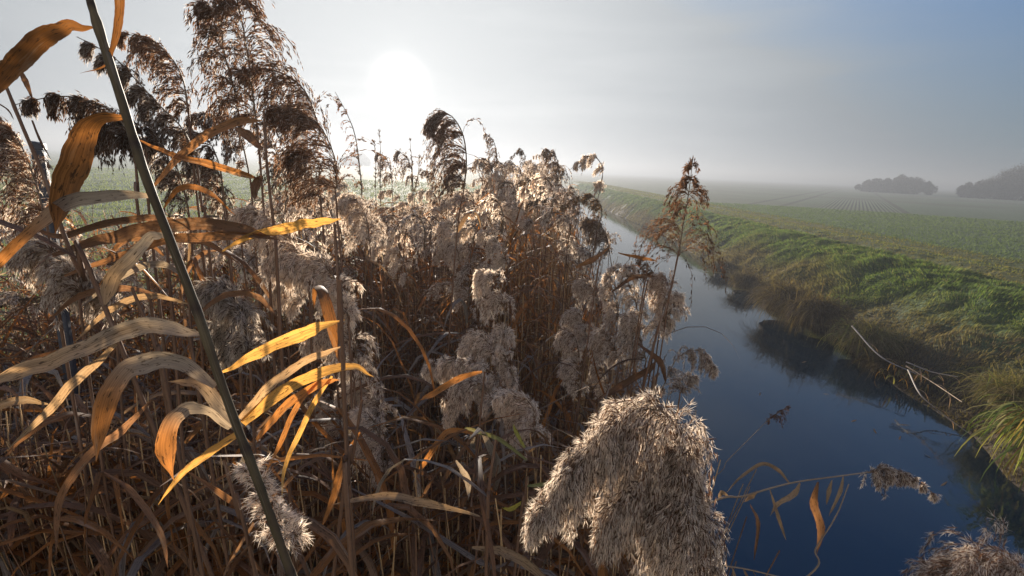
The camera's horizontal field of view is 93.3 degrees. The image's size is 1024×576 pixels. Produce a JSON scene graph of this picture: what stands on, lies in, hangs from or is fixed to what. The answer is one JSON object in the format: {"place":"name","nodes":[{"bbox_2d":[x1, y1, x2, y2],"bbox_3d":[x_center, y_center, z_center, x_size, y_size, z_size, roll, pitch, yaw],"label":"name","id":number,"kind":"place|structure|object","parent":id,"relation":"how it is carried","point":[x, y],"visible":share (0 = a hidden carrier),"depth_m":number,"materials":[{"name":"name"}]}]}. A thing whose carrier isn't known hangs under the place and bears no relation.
{"place":"outdoors","nodes":[
{"label":"outdoors","id":0,"kind":"place"},
{"bbox_2d":[0,147,503,383],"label":"field","id":1,"kind":"structure","parent":0,"point":[367,172],"depth_m":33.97,"materials":[{"name":"green plant"}]},
{"bbox_2d":[0,0,1023,189],"label":"sky","id":2,"kind":"structure","parent":0,"point":[846,92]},
{"bbox_2d":[518,174,1023,575],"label":"canal water","id":3,"kind":"structure","parent":0,"point":[820,434],"depth_m":4.97,"materials":[{"name":"blue liquid"}]},
{"bbox_2d":[578,216,622,389],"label":"reed","id":4,"kind":"object","parent":3,"relation":"in","point":[601,236],"visible":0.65,"depth_m":2.60,"materials":[{"name":"beige plant"}]},
{"bbox_2d":[900,511,1023,575],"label":"reed","id":5,"kind":"object","parent":3,"relation":"in","point":[964,560],"visible":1,"depth_m":0.55,"materials":[{"name":"plant"}]},
{"bbox_2d":[521,170,1023,490],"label":"canal bank","id":6,"kind":"structure","parent":0,"point":[931,366],"depth_m":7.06,"materials":[{"name":"green plant"}]},
{"bbox_2d":[717,265,770,291],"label":"grass tussock","id":7,"kind":"object","parent":6,"relation":"on","point":[741,279],"depth_m":11.39,"materials":[{"name":"green plant"}]},
{"bbox_2d":[732,271,821,330],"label":"grass tussock","id":8,"kind":"object","parent":6,"relation":"on","point":[770,295],"depth_m":9.07,"materials":[{"name":"green plant"}]},
{"bbox_2d":[764,282,867,340],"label":"grass tussock","id":9,"kind":"object","parent":6,"relation":"on","point":[811,313],"depth_m":8.12,"materials":[{"name":"green plant"}]},
{"bbox_2d":[809,311,924,366],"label":"grass tussock","id":10,"kind":"object","parent":6,"relation":"on","point":[848,336],"depth_m":7.17,"materials":[{"name":"green plant"}]},
{"bbox_2d":[841,338,935,384],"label":"grass tussock","id":11,"kind":"object","parent":6,"relation":"on","point":[876,364],"depth_m":6.72,"materials":[{"name":"green plant"}]},
{"bbox_2d":[938,360,1023,417],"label":"grass tussock","id":12,"kind":"object","parent":6,"relation":"on","point":[1000,388],"depth_m":5.28,"materials":[{"name":"green plant"}]},
{"bbox_2d":[955,394,1023,492],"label":"tussock","id":13,"kind":"object","parent":6,"relation":"on","point":[1012,426],"visible":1,"depth_m":4.54,"materials":[{"name":"green plant"}]},
{"bbox_2d":[549,171,1023,261],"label":"crop field","id":14,"kind":"structure","parent":0,"point":[946,202],"depth_m":43.94,"materials":[{"name":"green plant"}]},
{"bbox_2d":[707,202,1023,261],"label":"crop seedlings","id":15,"kind":"object","parent":14,"relation":"on","point":[889,228],"visible":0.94,"depth_m":18.91,"materials":[{"name":"green plant"}]},
{"bbox_2d":[955,179,1004,198],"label":"misty tree","id":16,"kind":"object","parent":14,"relation":"on","point":[969,190],"visible":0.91,"depth_m":81.72,"materials":[{"name":"plant"}]},
{"bbox_2d":[974,166,1022,199],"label":"misty tree","id":17,"kind":"object","parent":14,"relation":"on","point":[997,183],"visible":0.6,"depth_m":79.30,"materials":[{"name":"grey plant"}]},
{"bbox_2d":[992,163,1023,200],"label":"misty tree","id":18,"kind":"object","parent":14,"relation":"on","point":[1013,189],"visible":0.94,"depth_m":77.61,"materials":[{"name":"plant"}]},
{"bbox_2d":[565,177,1023,285],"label":"field track","id":19,"kind":"structure","parent":0,"point":[1016,276],"depth_m":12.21,"materials":[{"name":"green plant"}]},
{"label":"canal bed","id":20,"kind":"structure","parent":0,"visible":0},
{"bbox_2d":[0,291,81,421],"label":"reed","id":21,"kind":"object","parent":20,"relation":"on","point":[15,297],"visible":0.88,"depth_m":1.79,"materials":[{"name":"beige plant"}]},
{"bbox_2d":[29,141,80,423],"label":"reed","id":22,"kind":"object","parent":20,"relation":"on","point":[38,147],"visible":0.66,"depth_m":1.43,"materials":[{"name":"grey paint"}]},
{"bbox_2d":[0,235,118,575],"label":"reed","id":23,"kind":"object","parent":20,"relation":"on","point":[30,255],"visible":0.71,"depth_m":0.79,"materials":[{"name":"beige plant"}]},
{"bbox_2d":[44,271,154,575],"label":"reed","id":24,"kind":"object","parent":20,"relation":"on","point":[94,304],"visible":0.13,"depth_m":0.85,"materials":[{"name":"brown plant"}]},
{"bbox_2d":[16,89,186,530],"bbox_3d":[-0.714,0.956,0.970,0.230,2.588,0.538,-4,15,-25],"label":"reed","id":25,"kind":"object","parent":20,"relation":"on","point":[79,107],"visible":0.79,"depth_m":0.85,"materials":[{"name":"brown plant"}]},
{"bbox_2d":[4,288,204,575],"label":"reed","id":26,"kind":"object","parent":20,"relation":"on","point":[71,384],"visible":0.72,"depth_m":0.60,"materials":[{"name":"brown plant"}]},
{"bbox_2d":[0,60,214,575],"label":"reed","id":27,"kind":"object","parent":20,"relation":"on","point":[80,261],"visible":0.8,"depth_m":0.60,"materials":[{"name":"brown plant"}]},
{"bbox_2d":[0,116,222,575],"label":"reed","id":28,"kind":"object","parent":20,"relation":"on","point":[12,151],"visible":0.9,"depth_m":0.80,"materials":[{"name":"brown plant"}]},
{"bbox_2d":[22,184,238,575],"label":"reed","id":29,"kind":"object","parent":20,"relation":"on","point":[108,223],"visible":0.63,"depth_m":0.75,"materials":[{"name":"brown plant"}]},
{"bbox_2d":[94,107,179,565],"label":"reed","id":30,"kind":"object","parent":20,"relation":"on","point":[101,150],"visible":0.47,"depth_m":0.88,"materials":[{"name":"brown plant"}]},
{"bbox_2d":[0,261,279,575],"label":"reed","id":31,"kind":"object","parent":20,"relation":"on","point":[9,402],"visible":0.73,"depth_m":0.70,"materials":[{"name":"brown plant"}]},
{"bbox_2d":[0,0,313,575],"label":"reed","id":32,"kind":"object","parent":20,"relation":"on","point":[72,169],"visible":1,"depth_m":0.32,"materials":[{"name":"brown plant"}]},
{"bbox_2d":[77,37,237,575],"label":"reed","id":33,"kind":"object","parent":20,"relation":"on","point":[147,106],"visible":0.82,"depth_m":0.90,"materials":[{"name":"brown plant"}]},
{"bbox_2d":[110,30,226,482],"bbox_3d":[-0.638,0.843,1.154,0.141,2.728,0.624,-10,19,-42],"label":"reed","id":34,"kind":"object","parent":20,"relation":"on","point":[141,46],"visible":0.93,"depth_m":1.00,"materials":[{"name":"beige plant"}]},
{"bbox_2d":[111,126,246,437],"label":"reed","id":35,"kind":"object","parent":20,"relation":"on","point":[209,153],"visible":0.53,"depth_m":1.15,"materials":[{"name":"beige plant"}]},
{"bbox_2d":[52,217,356,571],"bbox_3d":[-0.298,1.219,0.828,0.673,2.644,0.273,13,17,36],"label":"reed","id":36,"kind":"object","parent":20,"relation":"on","point":[230,230],"visible":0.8,"depth_m":0.62,"materials":[{"name":"brown plant"}]},
{"bbox_2d":[138,124,270,458],"bbox_3d":[-0.683,0.893,1.262,0.184,2.530,0.534,-10,19,-41],"label":"reed","id":37,"kind":"object","parent":20,"relation":"on","point":[160,168],"visible":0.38,"depth_m":1.10,"materials":[{"name":"brown plant"}]},
{"bbox_2d":[158,171,266,466],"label":"reed","id":38,"kind":"object","parent":20,"relation":"on","point":[189,191],"visible":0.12,"depth_m":1.30,"materials":[{"name":"brown plant"}]},
{"bbox_2d":[179,157,248,439],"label":"reed","id":39,"kind":"object","parent":20,"relation":"on","point":[188,172],"visible":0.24,"depth_m":1.30,"materials":[{"name":"brown plant"}]},
{"bbox_2d":[140,112,295,569],"bbox_3d":[-0.409,1.070,0.890,0.485,2.670,0.345,8,15,22],"label":"reed","id":40,"kind":"object","parent":20,"relation":"on","point":[193,144],"visible":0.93,"depth_m":0.72,"materials":[{"name":"brown plant"}]},
{"bbox_2d":[181,111,275,565],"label":"reed","id":41,"kind":"object","parent":20,"relation":"on","point":[197,120],"visible":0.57,"depth_m":1.20,"materials":[{"name":"beige plant"}]},
{"bbox_2d":[104,459,357,575],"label":"reed","id":42,"kind":"object","parent":20,"relation":"on","point":[323,531],"visible":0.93,"depth_m":0.60,"materials":[{"name":"brown plant"}]},
{"bbox_2d":[190,245,273,407],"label":"reed","id":43,"kind":"object","parent":20,"relation":"on","point":[219,257],"visible":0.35,"depth_m":1.70,"materials":[{"name":"beige plant"}]},
{"bbox_2d":[179,0,313,574],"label":"reed","id":44,"kind":"object","parent":20,"relation":"on","point":[205,12],"visible":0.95,"depth_m":0.95,"materials":[{"name":"brown plant"}]},
{"bbox_2d":[187,274,352,574],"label":"reed","id":45,"kind":"object","parent":20,"relation":"on","point":[242,342],"visible":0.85,"depth_m":0.79,"materials":[{"name":"beige plant"}]},
{"bbox_2d":[228,199,321,575],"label":"reed","id":46,"kind":"object","parent":20,"relation":"on","point":[247,214],"visible":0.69,"depth_m":0.94,"materials":[{"name":"beige plant"}]},
{"bbox_2d":[255,126,308,461],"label":"reed","id":47,"kind":"object","parent":20,"relation":"on","point":[271,145],"visible":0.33,"depth_m":1.25,"materials":[{"name":"beige plant"}]},
{"bbox_2d":[210,321,373,575],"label":"reed","id":48,"kind":"object","parent":20,"relation":"on","point":[219,340],"visible":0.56,"depth_m":0.84,"materials":[{"name":"beige plant"}]},
{"bbox_2d":[222,280,373,575],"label":"reed","id":49,"kind":"object","parent":20,"relation":"on","point":[260,403],"visible":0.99,"depth_m":0.47,"materials":[{"name":"yellow plant"}]},
{"bbox_2d":[216,255,385,438],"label":"reed","id":50,"kind":"object","parent":20,"relation":"on","point":[248,261],"visible":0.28,"depth_m":1.56,"materials":[{"name":"beige plant"}]},
{"bbox_2d":[263,279,350,498],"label":"reed","id":51,"kind":"object","parent":20,"relation":"on","point":[292,306],"visible":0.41,"depth_m":1.10,"materials":[{"name":"beige plant"}]},
{"bbox_2d":[258,238,365,528],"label":"reed","id":52,"kind":"object","parent":20,"relation":"on","point":[313,267],"visible":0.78,"depth_m":0.94,"materials":[{"name":"beige plant"}]},
{"bbox_2d":[291,393,342,574],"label":"reed","id":53,"kind":"object","parent":20,"relation":"on","point":[321,414],"visible":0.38,"depth_m":1.09,"materials":[{"name":"beige plant"}]},
{"bbox_2d":[225,321,441,575],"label":"reed","id":54,"kind":"object","parent":20,"relation":"on","point":[321,341],"visible":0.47,"depth_m":0.99,"materials":[{"name":"beige plant"}]},
{"bbox_2d":[234,52,434,516],"bbox_3d":[-0.325,0.959,1.185,0.682,2.873,0.243,16,19,43],"label":"reed","id":55,"kind":"object","parent":20,"relation":"on","point":[303,122],"visible":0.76,"depth_m":0.99,"materials":[{"name":"beige plant"}]},
{"bbox_2d":[276,159,402,551],"bbox_3d":[-0.588,0.886,1.534,0.455,2.515,0.342,7,15,19],"label":"reed","id":56,"kind":"object","parent":20,"relation":"on","point":[380,265],"visible":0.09,"depth_m":1.40,"materials":[{"name":"beige plant"}]},
{"bbox_2d":[250,147,447,447],"bbox_3d":[-0.322,1.028,1.213,0.532,2.663,0.284,15,19,42],"label":"reed","id":57,"kind":"object","parent":20,"relation":"on","point":[295,198],"visible":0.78,"depth_m":1.02,"materials":[{"name":"brown plant"}]},
{"bbox_2d":[332,191,389,444],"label":"reed","id":58,"kind":"object","parent":20,"relation":"on","point":[351,207],"visible":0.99,"depth_m":1.50,"materials":[{"name":"beige plant"}]},
{"bbox_2d":[332,377,397,511],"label":"reed","id":59,"kind":"object","parent":20,"relation":"on","point":[375,407],"visible":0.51,"depth_m":1.05,"materials":[{"name":"beige plant"}]},
{"bbox_2d":[363,152,402,414],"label":"reed","id":60,"kind":"object","parent":20,"relation":"on","point":[384,164],"visible":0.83,"depth_m":2.90,"materials":[{"name":"beige plant"}]},
{"bbox_2d":[0,173,779,575],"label":"reed thicket","id":61,"kind":"object","parent":20,"relation":"on","point":[38,461],"visible":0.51,"depth_m":1.04,"materials":[{"name":"brown plant"}]},
{"bbox_2d":[357,213,441,417],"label":"reed","id":62,"kind":"object","parent":20,"relation":"on","point":[388,221],"visible":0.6,"depth_m":1.99,"materials":[{"name":"brown plant"}]},
{"bbox_2d":[322,400,479,575],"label":"reed","id":63,"kind":"object","parent":20,"relation":"on","point":[412,500],"visible":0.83,"depth_m":0.62,"materials":[{"name":"brown plant"}]},
{"bbox_2d":[373,213,435,461],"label":"reed","id":64,"kind":"object","parent":20,"relation":"on","point":[425,221],"visible":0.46,"depth_m":2.06,"materials":[{"name":"beige plant"}]},
{"bbox_2d":[368,237,454,443],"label":"reed","id":65,"kind":"object","parent":20,"relation":"on","point":[389,251],"visible":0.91,"depth_m":1.90,"materials":[{"name":"beige plant"}]},
{"bbox_2d":[396,187,444,408],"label":"reed","id":66,"kind":"object","parent":20,"relation":"on","point":[420,193],"visible":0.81,"depth_m":2.74,"materials":[{"name":"beige plant"}]},
{"bbox_2d":[347,406,494,575],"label":"reed","id":67,"kind":"object","parent":20,"relation":"on","point":[367,420],"visible":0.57,"depth_m":0.94,"materials":[{"name":"beige plant"}]},
{"bbox_2d":[409,280,485,448],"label":"reed","id":68,"kind":"object","parent":20,"relation":"on","point":[457,294],"visible":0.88,"depth_m":1.92,"materials":[{"name":"beige plant"}]},
{"bbox_2d":[420,108,496,540],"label":"reed","id":69,"kind":"object","parent":20,"relation":"on","point":[440,136],"visible":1,"depth_m":1.45,"materials":[{"name":"beige plant"}]},
{"bbox_2d":[372,440,545,575],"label":"reed","id":70,"kind":"object","parent":20,"relation":"on","point":[521,560],"visible":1,"depth_m":0.65,"materials":[{"name":"brown plant"}]},
{"bbox_2d":[430,241,492,365],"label":"reed","id":71,"kind":"object","parent":20,"relation":"on","point":[440,256],"visible":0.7,"depth_m":2.10,"materials":[{"name":"beige plant"}]},
{"bbox_2d":[440,371,502,513],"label":"reed","id":72,"kind":"object","parent":20,"relation":"on","point":[462,395],"visible":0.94,"depth_m":1.04,"materials":[{"name":"beige plant"}]},
{"bbox_2d":[435,216,520,459],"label":"reed","id":73,"kind":"object","parent":20,"relation":"on","point":[443,229],"visible":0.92,"depth_m":2.00,"materials":[{"name":"beige plant"}]},
{"bbox_2d":[450,260,507,456],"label":"reed","id":74,"kind":"object","parent":20,"relation":"on","point":[462,274],"visible":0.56,"depth_m":2.02,"materials":[{"name":"beige plant"}]},
{"bbox_2d":[420,355,541,519],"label":"reed","id":75,"kind":"object","parent":20,"relation":"on","point":[445,369],"visible":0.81,"depth_m":1.09,"materials":[{"name":"beige plant"}]},
{"bbox_2d":[412,371,553,575],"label":"reed","id":76,"kind":"object","parent":20,"relation":"on","point":[438,390],"visible":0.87,"depth_m":0.90,"materials":[{"name":"brown plant"}]},
{"bbox_2d":[451,222,553,474],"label":"reed","id":77,"kind":"object","parent":20,"relation":"on","point":[496,246],"visible":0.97,"depth_m":1.80,"materials":[{"name":"beige plant"}]},
{"bbox_2d":[465,424,548,575],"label":"reed","id":78,"kind":"object","parent":20,"relation":"on","point":[522,502],"visible":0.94,"depth_m":0.80,"materials":[{"name":"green plant"}]},
{"bbox_2d":[455,326,587,575],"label":"reed","id":79,"kind":"object","parent":20,"relation":"on","point":[477,344],"visible":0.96,"depth_m":1.19,"materials":[{"name":"beige plant"}]},
{"bbox_2d":[487,161,562,402],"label":"reed","id":80,"kind":"object","parent":20,"relation":"on","point":[508,166],"visible":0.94,"depth_m":2.78,"materials":[{"name":"beige plant"}]},
{"bbox_2d":[471,268,585,536],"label":"reed","id":81,"kind":"object","parent":20,"relation":"on","point":[482,281],"visible":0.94,"depth_m":1.24,"materials":[{"name":"beige plant"}]},
{"bbox_2d":[478,193,578,398],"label":"reed","id":82,"kind":"object","parent":20,"relation":"on","point":[512,210],"visible":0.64,"depth_m":2.20,"materials":[{"name":"beige plant"}]},
{"bbox_2d":[493,342,580,530],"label":"reed","id":83,"kind":"object","parent":20,"relation":"on","point":[501,353],"visible":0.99,"depth_m":1.20,"materials":[{"name":"beige plant"}]},
{"bbox_2d":[510,189,588,399],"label":"reed","id":84,"kind":"object","parent":20,"relation":"on","point":[564,197],"visible":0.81,"depth_m":2.45,"materials":[{"name":"brown plant"}]},
{"bbox_2d":[519,210,582,426],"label":"reed","id":85,"kind":"object","parent":20,"relation":"on","point":[563,221],"visible":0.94,"depth_m":2.10,"materials":[{"name":"beige plant"}]},
{"bbox_2d":[521,356,590,532],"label":"reed","id":86,"kind":"object","parent":20,"relation":"on","point":[567,373],"visible":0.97,"depth_m":1.50,"materials":[{"name":"beige plant"}]},
{"bbox_2d":[540,148,572,393],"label":"reed","id":87,"kind":"object","parent":20,"relation":"on","point":[546,155],"visible":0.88,"depth_m":2.90,"materials":[{"name":"beige plant"}]},
{"bbox_2d":[511,153,605,432],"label":"reed","id":88,"kind":"object","parent":20,"relation":"on","point":[584,161],"visible":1,"depth_m":2.45,"materials":[{"name":"beige plant"}]},
{"bbox_2d":[514,247,609,504],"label":"reed","id":89,"kind":"object","parent":20,"relation":"on","point":[593,259],"visible":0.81,"depth_m":1.40,"materials":[{"name":"brown plant"}]},
{"bbox_2d":[490,388,634,571],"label":"reed","id":90,"kind":"object","parent":20,"relation":"on","point":[507,402],"visible":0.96,"depth_m":1.00,"materials":[{"name":"beige plant"}]},
{"bbox_2d":[553,325,589,449],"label":"reed","id":91,"kind":"object","parent":20,"relation":"on","point":[565,340],"visible":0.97,"depth_m":1.54,"materials":[{"name":"beige plant"}]},
{"bbox_2d":[559,307,594,447],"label":"reed","id":92,"kind":"object","parent":20,"relation":"on","point":[569,318],"visible":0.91,"depth_m":1.59,"materials":[{"name":"beige plant"}]},
{"bbox_2d":[552,193,611,453],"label":"reed","id":93,"kind":"object","parent":20,"relation":"on","point":[595,200],"visible":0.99,"depth_m":1.96,"materials":[{"name":"brown plant"}]},
{"bbox_2d":[572,277,599,431],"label":"reed","id":94,"kind":"object","parent":20,"relation":"on","point":[581,287],"visible":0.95,"depth_m":1.90,"materials":[{"name":"beige plant"}]},
{"bbox_2d":[557,244,622,419],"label":"reed","id":95,"kind":"object","parent":20,"relation":"on","point":[582,250],"visible":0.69,"depth_m":2.31,"materials":[{"name":"beige plant"}]},
{"bbox_2d":[586,362,608,408],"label":"reed","id":96,"kind":"object","parent":20,"relation":"on","point":[592,379],"visible":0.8,"depth_m":1.59,"materials":[{"name":"beige plant"}]},
{"bbox_2d":[583,325,627,492],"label":"reed","id":97,"kind":"object","parent":20,"relation":"on","point":[596,337],"visible":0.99,"depth_m":1.49,"materials":[{"name":"beige plant"}]},
{"bbox_2d":[591,262,622,530],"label":"reed","id":98,"kind":"object","parent":20,"relation":"on","point":[610,313],"visible":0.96,"depth_m":1.60,"materials":[{"name":"beige plant"}]},
{"bbox_2d":[573,362,655,573],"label":"reed","id":99,"kind":"object","parent":20,"relation":"on","point":[628,381],"visible":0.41,"depth_m":1.40,"materials":[{"name":"brown plant"}]},
{"bbox_2d":[520,384,734,575],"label":"reed","id":100,"kind":"object","parent":20,"relation":"on","point":[658,498],"visible":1,"depth_m":0.49,"materials":[{"name":"plant"}]},
{"bbox_2d":[614,261,650,405],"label":"reed","id":101,"kind":"object","parent":20,"relation":"on","point":[620,279],"visible":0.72,"depth_m":1.50,"materials":[{"name":"beige plant"}]},
{"bbox_2d":[616,310,657,384],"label":"reed","id":102,"kind":"object","parent":20,"relation":"on","point":[627,323],"visible":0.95,"depth_m":1.44,"materials":[{"name":"beige plant"}]},
{"bbox_2d":[590,290,689,443],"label":"reed","id":103,"kind":"object","parent":20,"relation":"on","point":[679,300],"visible":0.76,"depth_m":1.45,"materials":[{"name":"beige plant"}]},
{"bbox_2d":[640,268,681,464],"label":"reed","id":104,"kind":"object","parent":20,"relation":"on","point":[658,300],"visible":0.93,"depth_m":1.44,"materials":[{"name":"beige plant"}]},
{"bbox_2d":[612,274,728,398],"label":"reed","id":105,"kind":"object","parent":20,"relation":"on","point":[632,277],"visible":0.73,"depth_m":1.40,"materials":[{"name":"brown plant"}]},
{"bbox_2d":[621,157,727,417],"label":"reed","id":106,"kind":"object","parent":20,"relation":"on","point":[695,181],"visible":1,"depth_m":1.35,"materials":[{"name":"plant"}]},
{"bbox_2d":[664,370,702,443],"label":"reed","id":107,"kind":"object","parent":20,"relation":"on","point":[693,380],"visible":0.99,"depth_m":1.30,"materials":[{"name":"plant"}]},
{"bbox_2d":[650,345,720,435],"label":"reed","id":108,"kind":"object","parent":20,"relation":"on","point":[703,357],"visible":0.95,"depth_m":1.50,"materials":[{"name":"beige plant"}]},
{"bbox_2d":[628,461,942,558],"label":"reed","id":109,"kind":"object","parent":20,"relation":"on","point":[890,476],"visible":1,"depth_m":1.05,"materials":[{"name":"plant"}]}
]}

